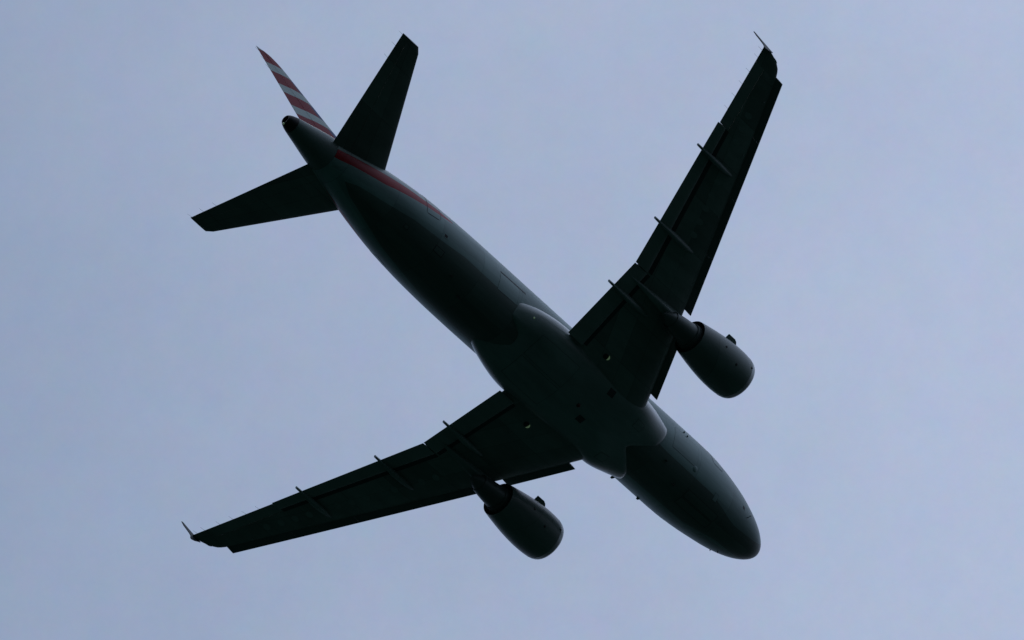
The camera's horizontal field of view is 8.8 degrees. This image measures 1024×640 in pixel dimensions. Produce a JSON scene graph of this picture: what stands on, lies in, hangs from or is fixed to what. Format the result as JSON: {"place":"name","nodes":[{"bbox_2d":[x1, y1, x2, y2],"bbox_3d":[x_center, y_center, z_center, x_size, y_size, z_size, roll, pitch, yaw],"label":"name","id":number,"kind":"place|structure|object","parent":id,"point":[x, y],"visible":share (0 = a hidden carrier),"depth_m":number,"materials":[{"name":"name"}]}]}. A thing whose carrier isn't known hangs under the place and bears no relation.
{"place":"outdoors","nodes":[
{"label":"outdoors","id":0,"kind":"place"},
{"bbox_2d":[181,32,782,559],"bbox_3d":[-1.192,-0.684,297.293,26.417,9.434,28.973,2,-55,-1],"label":"airliner","id":1,"kind":"object","parent":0,"point":[589,384],"visible":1,"depth_m":296.79,"materials":[{"name":"silver metal"}]},
{"bbox_2d":[0,0,1023,639],"label":"sky","id":2,"kind":"structure","parent":0,"point":[159,370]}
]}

